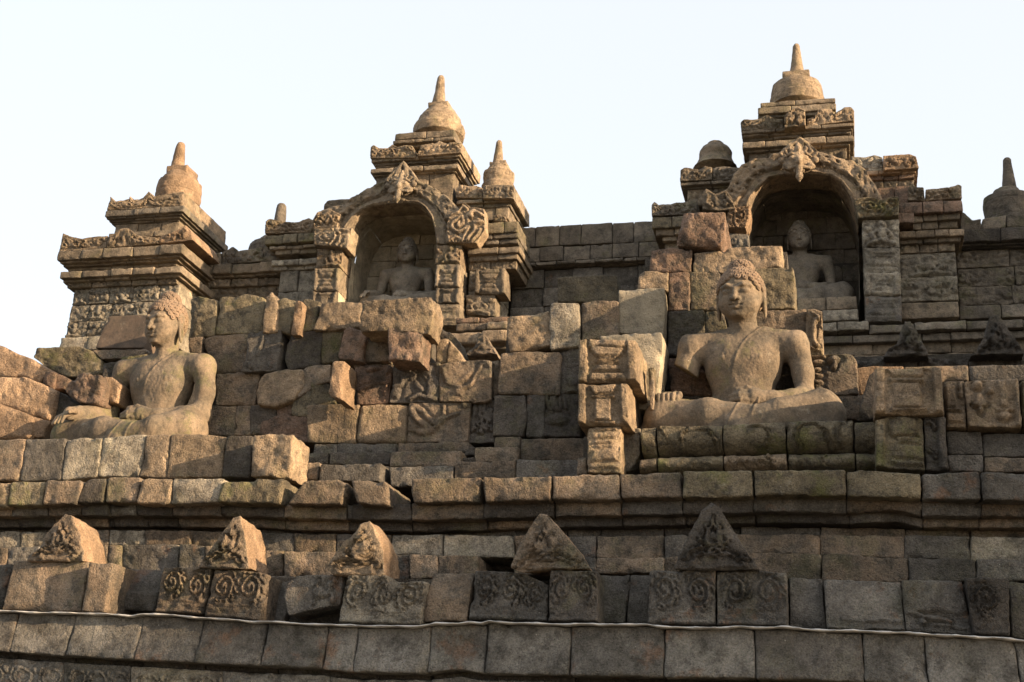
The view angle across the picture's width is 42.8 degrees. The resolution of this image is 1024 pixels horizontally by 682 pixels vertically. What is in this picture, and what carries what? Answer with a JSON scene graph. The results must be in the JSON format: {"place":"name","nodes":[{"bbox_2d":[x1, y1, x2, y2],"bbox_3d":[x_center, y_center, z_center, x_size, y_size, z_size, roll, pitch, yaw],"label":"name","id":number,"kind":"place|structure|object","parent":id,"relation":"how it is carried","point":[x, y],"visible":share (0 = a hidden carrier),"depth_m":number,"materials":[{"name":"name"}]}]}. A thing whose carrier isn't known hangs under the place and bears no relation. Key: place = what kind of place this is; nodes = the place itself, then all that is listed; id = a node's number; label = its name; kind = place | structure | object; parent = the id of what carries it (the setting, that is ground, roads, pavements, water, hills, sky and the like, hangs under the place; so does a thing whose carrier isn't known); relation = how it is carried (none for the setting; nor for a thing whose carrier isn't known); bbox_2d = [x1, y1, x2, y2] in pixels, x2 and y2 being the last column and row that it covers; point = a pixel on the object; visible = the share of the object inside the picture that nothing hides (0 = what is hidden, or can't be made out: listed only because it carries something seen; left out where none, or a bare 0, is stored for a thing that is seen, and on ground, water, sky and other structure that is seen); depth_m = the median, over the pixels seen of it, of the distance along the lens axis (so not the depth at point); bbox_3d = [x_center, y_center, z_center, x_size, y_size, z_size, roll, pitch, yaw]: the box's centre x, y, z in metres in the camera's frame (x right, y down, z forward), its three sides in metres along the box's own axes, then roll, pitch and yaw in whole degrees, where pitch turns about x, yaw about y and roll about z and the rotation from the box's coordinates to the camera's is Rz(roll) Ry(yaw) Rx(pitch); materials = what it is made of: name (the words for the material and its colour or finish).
{"place":"outdoors","nodes":[
{"label":"outdoors","id":0,"kind":"place"},
{"bbox_2d":[155,567,214,616],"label":"carved block","id":1,"kind":"structure","parent":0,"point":[185,591],"depth_m":7.88,"materials":[{"name":"brown stone"}]},
{"bbox_2d":[284,575,347,620],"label":"carved block","id":2,"kind":"structure","parent":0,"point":[308,597],"depth_m":7.68,"materials":[{"name":"grey stone"}]},
{"bbox_2d":[0,0,1023,364],"label":"sky","id":3,"kind":"structure","parent":0,"point":[597,109],"materials":[{"name":"white"}]},
{"bbox_2d":[19,204,1013,643],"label":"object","id":4,"kind":"object","parent":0,"point":[785,380],"visible":0.04,"depth_m":9.67,"materials":[{"name":"stone"}]},
{"bbox_2d":[0,404,35,439],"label":"stone block","id":5,"kind":"structure","parent":4,"relation":"on","point":[16,424],"depth_m":10.07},
{"bbox_2d":[0,377,59,423],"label":"stone block","id":6,"kind":"structure","parent":5,"relation":"on","point":[31,397],"depth_m":10.25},
{"bbox_2d":[0,345,56,383],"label":"stone block","id":7,"kind":"structure","parent":6,"relation":"on","point":[14,364],"depth_m":10.61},
{"bbox_2d":[3,561,88,615],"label":"stone block","id":8,"kind":"structure","parent":4,"relation":"on","point":[47,586],"depth_m":8.11,"materials":[{"name":"stone"}]},
{"bbox_2d":[27,514,105,563],"bbox_3d":[-2.799,1.284,8.311,0.400,0.302,0.372,-2,-20,14],"label":"antefix","id":9,"kind":"object","parent":8,"relation":"on","point":[70,538],"visible":0.81,"depth_m":8.16,"materials":[{"name":"brown stone"}]},
{"bbox_2d":[34,346,106,380],"bbox_3d":[-3.663,0.255,11.161,0.676,0.286,0.526,-2,-20,14],"label":"boulder","id":10,"kind":"object","parent":4,"relation":"on","point":[72,362],"visible":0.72,"depth_m":10.93,"materials":[{"name":"stone"}]},
{"bbox_2d":[103,362,116,376],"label":"stone block","id":11,"kind":"structure","parent":4,"relation":"on","point":[108,369],"depth_m":10.70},
{"bbox_2d":[121,354,146,359],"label":"stone block","id":12,"kind":"structure","parent":11,"relation":"on","point":[130,357],"depth_m":10.64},
{"bbox_2d":[92,349,152,362],"bbox_3d":[-3.222,0.176,11.040,0.514,0.089,0.407,-2,-20,14],"label":"ledge stone","id":13,"kind":"object","parent":12,"relation":"on","point":[108,356],"visible":0.41,"depth_m":10.86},
{"bbox_2d":[96,315,155,353],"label":"plaque slab","id":14,"kind":"structure","parent":13,"relation":"on","point":[123,332],"depth_m":11.18,"materials":[{"name":"stone"}]},
{"bbox_2d":[57,142,227,352],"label":"corner tower","id":15,"kind":"structure","parent":4,"relation":"on","point":[170,235],"depth_m":20.88,"materials":[{"name":"orange stone"}]},
{"bbox_2d":[124,569,162,612],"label":"stone block","id":16,"kind":"structure","parent":4,"relation":"on","point":[142,594],"depth_m":8.11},
{"bbox_2d":[0,434,309,487],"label":"pedestal wall","id":17,"kind":"structure","parent":4,"relation":"on","point":[232,458],"depth_m":9.27,"materials":[{"name":"brown stone"}]},
{"bbox_2d":[50,291,216,439],"bbox_3d":[-2.883,0.231,10.158,1.346,1.362,0.722,-2,-20,14],"label":"seated statue","id":18,"kind":"object","parent":17,"relation":"on","point":[163,379],"visible":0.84,"depth_m":10.04,"materials":[{"name":"stone"}]},
{"bbox_2d":[66,373,122,416],"bbox_3d":[-3.273,0.425,10.259,0.337,0.277,0.388,-2,-20,14],"label":"boulder","id":19,"kind":"object","parent":18,"relation":"on","point":[85,389],"visible":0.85,"depth_m":10.10,"materials":[{"name":"brown stone"}]},
{"bbox_2d":[189,337,206,353],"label":"stone block","id":20,"kind":"structure","parent":4,"relation":"on","point":[196,344],"depth_m":10.46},
{"bbox_2d":[190,296,219,338],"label":"stone block","id":21,"kind":"structure","parent":20,"relation":"on","point":[205,312],"depth_m":10.54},
{"bbox_2d":[204,247,279,301],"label":"parapet wall","id":22,"kind":"structure","parent":4,"relation":"on","point":[235,273],"depth_m":21.31,"materials":[{"name":"stone"}]},
{"bbox_2d":[234,405,260,435],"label":"stone block","id":23,"kind":"structure","parent":4,"relation":"on","point":[242,419],"depth_m":10.09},
{"bbox_2d":[216,372,261,406],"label":"carved block","id":24,"kind":"structure","parent":23,"relation":"on","point":[237,389],"depth_m":10.21,"materials":[{"name":"brown stone"}]},
{"bbox_2d":[204,334,247,374],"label":"stone block","id":25,"kind":"structure","parent":24,"relation":"on","point":[227,353],"depth_m":10.36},
{"bbox_2d":[216,294,266,335],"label":"stone block","id":26,"kind":"structure","parent":25,"relation":"on","point":[243,314],"depth_m":10.45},
{"bbox_2d":[241,329,289,376],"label":"carved block","id":27,"kind":"structure","parent":24,"relation":"on","point":[265,353],"depth_m":10.19,"materials":[{"name":"grey stone"}]},
{"bbox_2d":[260,415,313,448],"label":"stone block","id":28,"kind":"structure","parent":4,"relation":"on","point":[296,426],"depth_m":9.93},
{"bbox_2d":[277,405,292,415],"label":"stone block","id":29,"kind":"structure","parent":28,"relation":"on","point":[285,410],"depth_m":10.01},
{"bbox_2d":[256,369,304,409],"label":"stone block","id":30,"kind":"structure","parent":29,"relation":"on","point":[276,390],"depth_m":10.00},
{"bbox_2d":[285,331,322,369],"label":"stone block","id":31,"kind":"structure","parent":30,"relation":"on","point":[304,352],"depth_m":10.13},
{"bbox_2d":[321,331,343,365],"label":"stone block","id":32,"kind":"structure","parent":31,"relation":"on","point":[331,344],"depth_m":10.09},
{"bbox_2d":[314,302,361,331],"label":"stone block","id":33,"kind":"structure","parent":32,"relation":"on","point":[337,316],"depth_m":10.11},
{"bbox_2d":[265,75,533,333],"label":"niche tower","id":34,"kind":"structure","parent":4,"relation":"on","point":[472,243],"depth_m":20.34,"materials":[{"name":"beige stone"}]},
{"bbox_2d":[359,237,435,302],"bbox_3d":[-1.680,-1.041,20.410,1.379,1.330,0.726,-2,-20,14],"label":"seated statue","id":35,"kind":"object","parent":34,"relation":"in","point":[406,278],"visible":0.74,"depth_m":20.40,"materials":[{"name":"stone"}]},
{"bbox_2d":[307,437,588,498],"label":"steps","id":36,"kind":"structure","parent":4,"relation":"on","point":[399,467],"depth_m":9.06,"materials":[{"name":"grey stone"}]},
{"bbox_2d":[307,404,361,446],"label":"stone block","id":37,"kind":"structure","parent":36,"relation":"on","point":[337,424],"depth_m":9.78,"materials":[{"name":"stone"}]},
{"bbox_2d":[329,361,356,410],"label":"stone block","id":38,"kind":"structure","parent":37,"relation":"on","point":[343,381],"depth_m":9.58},
{"bbox_2d":[357,404,408,444],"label":"stone block","id":39,"kind":"structure","parent":36,"relation":"on","point":[383,424],"depth_m":9.68,"materials":[{"name":"stone"}]},
{"bbox_2d":[355,365,392,405],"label":"carved block","id":40,"kind":"structure","parent":39,"relation":"on","point":[374,384],"depth_m":9.82,"materials":[{"name":"red stone"}]},
{"bbox_2d":[407,402,472,442],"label":"carved block","id":41,"kind":"structure","parent":36,"relation":"on","point":[434,422],"depth_m":9.57,"materials":[{"name":"brown stone"}]},
{"bbox_2d":[390,362,440,405],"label":"carved block","id":42,"kind":"structure","parent":41,"relation":"on","point":[414,386],"depth_m":9.72,"materials":[{"name":"stone"}]},
{"bbox_2d":[388,328,430,370],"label":"stone block","id":43,"kind":"structure","parent":42,"relation":"on","point":[408,350],"depth_m":9.57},
{"bbox_2d":[360,297,443,345],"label":"carved block","id":44,"kind":"structure","parent":43,"relation":"on","point":[380,318],"depth_m":9.66,"materials":[{"name":"beige stone"}]},
{"bbox_2d":[439,360,493,405],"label":"carved block","id":45,"kind":"structure","parent":41,"relation":"on","point":[472,382],"depth_m":9.62,"materials":[{"name":"brown stone"}]},
{"bbox_2d":[493,395,526,438],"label":"stone block","id":46,"kind":"structure","parent":36,"relation":"on","point":[509,416],"depth_m":9.45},
{"bbox_2d":[469,400,494,447],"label":"carved block","id":47,"kind":"structure","parent":4,"relation":"on","point":[481,428],"depth_m":9.52,"materials":[{"name":"stone"}]},
{"bbox_2d":[469,571,550,622],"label":"carved block","id":48,"kind":"structure","parent":4,"relation":"on","point":[509,596],"depth_m":7.38,"materials":[{"name":"grey stone"}]},
{"bbox_2d":[511,514,591,575],"bbox_3d":[0.254,1.186,7.498,0.456,0.339,0.328,-2,-20,14],"label":"antefix","id":49,"kind":"object","parent":48,"relation":"on","point":[547,546],"visible":0.94,"depth_m":7.36,"materials":[{"name":"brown stone"}]},
{"bbox_2d":[0,526,1023,584],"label":"stepped base wall","id":50,"kind":"structure","parent":4,"relation":"on","point":[871,554],"depth_m":8.00,"materials":[{"name":"grey stone"}]},
{"bbox_2d":[0,470,1023,534],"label":"moulded ledge wall","id":51,"kind":"structure","parent":50,"relation":"on","point":[975,501],"depth_m":8.15,"materials":[{"name":"beige stone"}]},
{"bbox_2d":[543,394,585,438],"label":"carved block","id":52,"kind":"structure","parent":4,"relation":"on","point":[561,416],"depth_m":9.38,"materials":[{"name":"stone"}]},
{"bbox_2d":[498,352,562,396],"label":"stone block","id":53,"kind":"structure","parent":52,"relation":"on","point":[526,374],"depth_m":9.53,"materials":[{"name":"stone"}]},
{"bbox_2d":[507,311,552,352],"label":"stone block","id":54,"kind":"structure","parent":53,"relation":"on","point":[528,333],"depth_m":9.66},
{"bbox_2d":[549,303,581,352],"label":"stone block","id":55,"kind":"structure","parent":53,"relation":"on","point":[565,327],"depth_m":9.59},
{"bbox_2d":[549,570,604,623],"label":"carved block","id":56,"kind":"structure","parent":4,"relation":"on","point":[576,596],"depth_m":7.25,"materials":[{"name":"stone"}]},
{"bbox_2d":[510,221,659,315],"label":"parapet wall","id":57,"kind":"structure","parent":4,"relation":"on","point":[621,252],"depth_m":20.23,"materials":[{"name":"stone"}]},
{"bbox_2d":[557,275,622,308],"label":"stone block","id":58,"kind":"structure","parent":4,"relation":"on","point":[580,291],"depth_m":10.23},
{"bbox_2d":[581,301,619,340],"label":"stone block","id":59,"kind":"structure","parent":4,"relation":"on","point":[599,318],"depth_m":9.57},
{"bbox_2d":[587,426,626,477],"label":"carved block","id":60,"kind":"structure","parent":4,"relation":"on","point":[606,451],"depth_m":8.51,"materials":[{"name":"beige stone"}]},
{"bbox_2d":[578,384,642,436],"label":"carved block","id":61,"kind":"structure","parent":60,"relation":"on","point":[610,405],"depth_m":8.59,"materials":[{"name":"beige stone"}]},
{"bbox_2d":[578,339,647,403],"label":"carved block","id":62,"kind":"structure","parent":61,"relation":"on","point":[605,361],"depth_m":8.68,"materials":[{"name":"beige stone"}]},
{"bbox_2d":[600,332,668,417],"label":"stone slab","id":63,"kind":"structure","parent":61,"relation":"on","point":[654,349],"depth_m":9.14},
{"bbox_2d":[618,288,667,343],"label":"stone slab","id":64,"kind":"structure","parent":63,"relation":"on","point":[643,311],"depth_m":9.53,"materials":[{"name":"stone"}]},
{"bbox_2d":[601,575,630,623],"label":"stone block","id":65,"kind":"structure","parent":4,"relation":"on","point":[616,595],"depth_m":7.41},
{"bbox_2d":[627,575,649,623],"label":"stone block","id":66,"kind":"structure","parent":4,"relation":"on","point":[638,604],"depth_m":7.37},
{"bbox_2d":[681,396,704,399],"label":"stone block","id":67,"kind":"structure","parent":4,"relation":"on","point":[691,397],"depth_m":9.34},
{"bbox_2d":[668,358,711,396],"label":"stone block","id":68,"kind":"structure","parent":67,"relation":"on","point":[685,384],"depth_m":9.37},
{"bbox_2d":[668,310,704,358],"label":"stone block","id":69,"kind":"structure","parent":68,"relation":"on","point":[682,323],"depth_m":9.54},
{"bbox_2d":[668,272,690,311],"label":"stone block","id":70,"kind":"structure","parent":69,"relation":"on","point":[679,292],"depth_m":9.67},
{"bbox_2d":[649,248,693,273],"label":"stone block","id":71,"kind":"structure","parent":70,"relation":"on","point":[672,260],"depth_m":9.78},
{"bbox_2d":[452,316,1023,360],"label":"base wall","id":72,"kind":"structure","parent":4,"relation":"on","point":[859,339],"depth_m":17.25,"materials":[{"name":"stone"}]},
{"bbox_2d":[639,421,874,478],"bbox_3d":[1.629,0.746,8.575,1.532,0.346,0.536,-2,-20,14],"label":"lotus pedestal","id":73,"kind":"object","parent":4,"relation":"on","point":[815,445],"visible":0.81,"depth_m":8.38,"materials":[{"name":"stone"}]},
{"bbox_2d":[640,259,846,433],"bbox_3d":[1.586,0.046,9.046,1.383,1.374,0.730,-2,-20,14],"label":"seated statue","id":74,"kind":"object","parent":73,"relation":"on","point":[742,358],"visible":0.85,"depth_m":8.98,"materials":[{"name":"stone"}]},
{"bbox_2d":[757,309,806,364],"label":"stone block","id":75,"kind":"structure","parent":4,"relation":"on","point":[787,319],"depth_m":9.40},
{"bbox_2d":[755,267,796,311],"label":"stone block","id":76,"kind":"structure","parent":75,"relation":"on","point":[781,289],"depth_m":9.49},
{"bbox_2d":[693,246,783,275],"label":"stone block","id":77,"kind":"structure","parent":76,"relation":"on","point":[760,257],"depth_m":9.66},
{"bbox_2d":[677,212,731,254],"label":"stone block","id":78,"kind":"structure","parent":77,"relation":"on","point":[700,232],"depth_m":9.76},
{"bbox_2d":[651,43,963,327],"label":"niche tower","id":79,"kind":"structure","parent":4,"relation":"on","point":[892,227],"depth_m":18.77,"materials":[{"name":"beige stone"}]},
{"bbox_2d":[787,220,854,306],"bbox_3d":[4.204,-1.136,18.994,1.477,1.425,0.778,-2,-20,14],"label":"seated statue","id":80,"kind":"object","parent":79,"relation":"in","point":[805,266],"visible":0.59,"depth_m":18.94,"materials":[{"name":"stone"}]},
{"bbox_2d":[838,395,861,429],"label":"stone block","id":81,"kind":"structure","parent":4,"relation":"on","point":[851,403],"depth_m":9.00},
{"bbox_2d":[811,354,858,395],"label":"carved block","id":82,"kind":"structure","parent":81,"relation":"on","point":[837,375],"depth_m":9.08,"materials":[{"name":"brown stone"}]},
{"bbox_2d":[875,416,924,478],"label":"carved block","id":83,"kind":"structure","parent":4,"relation":"on","point":[899,446],"depth_m":7.99,"materials":[{"name":"stone"}]},
{"bbox_2d":[922,417,948,474],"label":"carved block","id":84,"kind":"structure","parent":4,"relation":"on","point":[935,447],"depth_m":7.94,"materials":[{"name":"stone"}]},
{"bbox_2d":[873,367,943,422],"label":"carved block","id":85,"kind":"structure","parent":84,"relation":"on","point":[918,393],"depth_m":8.03,"materials":[{"name":"beige stone"}]},
{"bbox_2d":[946,430,1023,474],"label":"base wall","id":86,"kind":"structure","parent":4,"relation":"on","point":[978,453],"depth_m":8.08,"materials":[{"name":"grey stone"}]},
{"bbox_2d":[942,381,966,431],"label":"carved block","id":87,"kind":"structure","parent":86,"relation":"on","point":[954,403],"depth_m":8.19,"materials":[{"name":"beige stone"}]},
{"bbox_2d":[964,379,1021,436],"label":"carved block","id":88,"kind":"structure","parent":86,"relation":"on","point":[992,406],"depth_m":8.11,"materials":[{"name":"beige stone"}]},
{"bbox_2d":[705,311,727,332],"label":"stone block","id":89,"kind":"structure","parent":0,"point":[713,323],"depth_m":9.52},
{"bbox_2d":[690,272,720,312],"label":"stone block","id":90,"kind":"structure","parent":89,"relation":"on","point":[703,285],"depth_m":9.64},
{"bbox_2d":[789,578,825,628],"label":"stone block","id":91,"kind":"structure","parent":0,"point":[807,610],"depth_m":7.10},
{"bbox_2d":[983,157,1023,218],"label":"stupa","id":92,"kind":"object","parent":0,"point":[1007,198],"visible":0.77,"depth_m":19.99,"materials":[{"name":"stone"}]},
{"bbox_3d":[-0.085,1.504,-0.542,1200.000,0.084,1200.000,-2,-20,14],"label":"ground","id":93,"kind":"structure","parent":0,"visible":0},
{"bbox_3d":[7.608,0.638,11.575,7.006,10.622,11.123,-2,-20,14],"label":"terrace wall","id":94,"kind":"object","parent":93,"relation":"on","visible":0},
{"bbox_2d":[857,355,1023,369],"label":"base wall","id":95,"kind":"structure","parent":94,"relation":"on","point":[879,361],"depth_m":12.70,"materials":[{"name":"grey stone"}]},
{"bbox_2d":[883,322,928,365],"bbox_3d":[3.852,0.037,12.813,0.432,0.380,0.449,-2,-20,14],"label":"antefix","id":96,"kind":"object","parent":95,"relation":"on","point":[909,347],"visible":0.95,"depth_m":12.63,"materials":[{"name":"stone"}]},
{"bbox_2d":[968,315,1023,363],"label":"antefix","id":97,"kind":"object","parent":95,"relation":"on","point":[999,342],"visible":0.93,"depth_m":12.43,"materials":[{"name":"stone"}]},
{"bbox_2d":[956,210,1023,322],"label":"parapet wall","id":98,"kind":"structure","parent":94,"relation":"on","point":[990,265],"depth_m":18.26,"materials":[{"name":"stone"}]},
{"bbox_3d":[0.837,3.147,7.014,30.000,2.228,0.700,-2,-20,14],"label":"base wall","id":99,"kind":"object","parent":93,"relation":"on","visible":0},
{"bbox_2d":[0,613,1023,681],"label":"cornice wall","id":100,"kind":"structure","parent":99,"relation":"on","point":[58,648],"depth_m":7.15,"materials":[{"name":"grey stone"}]},
{"bbox_2d":[82,563,136,614],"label":"stone block","id":101,"kind":"structure","parent":100,"relation":"on","point":[107,587],"depth_m":7.98,"materials":[{"name":"stone"}]},
{"bbox_2d":[205,570,281,620],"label":"carved block","id":102,"kind":"structure","parent":100,"relation":"on","point":[244,595],"depth_m":7.77,"materials":[{"name":"brown stone"}]},
{"bbox_2d":[198,516,267,573],"bbox_3d":[-1.693,1.267,8.021,0.343,0.326,0.372,-2,-20,14],"label":"antefix","id":103,"kind":"object","parent":102,"relation":"on","point":[239,544],"visible":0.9,"depth_m":7.88,"materials":[{"name":"brown stone"}]},
{"bbox_2d":[339,575,429,624],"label":"carved block","id":104,"kind":"structure","parent":100,"relation":"on","point":[376,600],"depth_m":7.50,"materials":[{"name":"stone"}]},
{"bbox_2d":[327,521,399,578],"bbox_3d":[-0.864,1.275,7.812,0.359,0.334,0.405,-2,-20,14],"label":"antefix","id":105,"kind":"object","parent":104,"relation":"on","point":[366,549],"visible":0.84,"depth_m":7.65,"materials":[{"name":"beige stone"}]},
{"bbox_2d":[424,573,474,623],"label":"stone block","id":106,"kind":"structure","parent":100,"relation":"on","point":[450,598],"depth_m":7.46,"materials":[{"name":"stone"}]},
{"bbox_2d":[0,610,1023,642],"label":"edging strip","id":107,"kind":"object","parent":100,"relation":"on","point":[843,631],"visible":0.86,"depth_m":7.09,"materials":[{"name":"stone"}]},
{"bbox_2d":[648,570,717,626],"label":"carved block","id":108,"kind":"structure","parent":100,"relation":"on","point":[686,598],"depth_m":7.12,"materials":[{"name":"grey stone"}]},
{"bbox_2d":[673,503,759,572],"bbox_3d":[1.151,1.114,7.276,0.466,0.380,0.353,-2,-20,14],"label":"antefix","id":109,"kind":"object","parent":108,"relation":"on","point":[712,543],"visible":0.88,"depth_m":7.12,"materials":[{"name":"stone"}]},
{"bbox_2d":[717,571,788,631],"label":"carved block","id":110,"kind":"structure","parent":100,"relation":"on","point":[752,598],"depth_m":7.03,"materials":[{"name":"grey stone"}]},
{"bbox_2d":[823,580,904,633],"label":"stone block","id":111,"kind":"structure","parent":100,"relation":"on","point":[867,605],"depth_m":6.97,"materials":[{"name":"stone"}]},
{"bbox_2d":[901,580,971,634],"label":"stone block","id":112,"kind":"structure","parent":100,"relation":"on","point":[934,607],"depth_m":6.85,"materials":[{"name":"stone"}]},
{"bbox_2d":[963,577,1009,636],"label":"carved block","id":113,"kind":"structure","parent":100,"relation":"on","point":[987,600],"depth_m":6.72,"materials":[{"name":"stone"}]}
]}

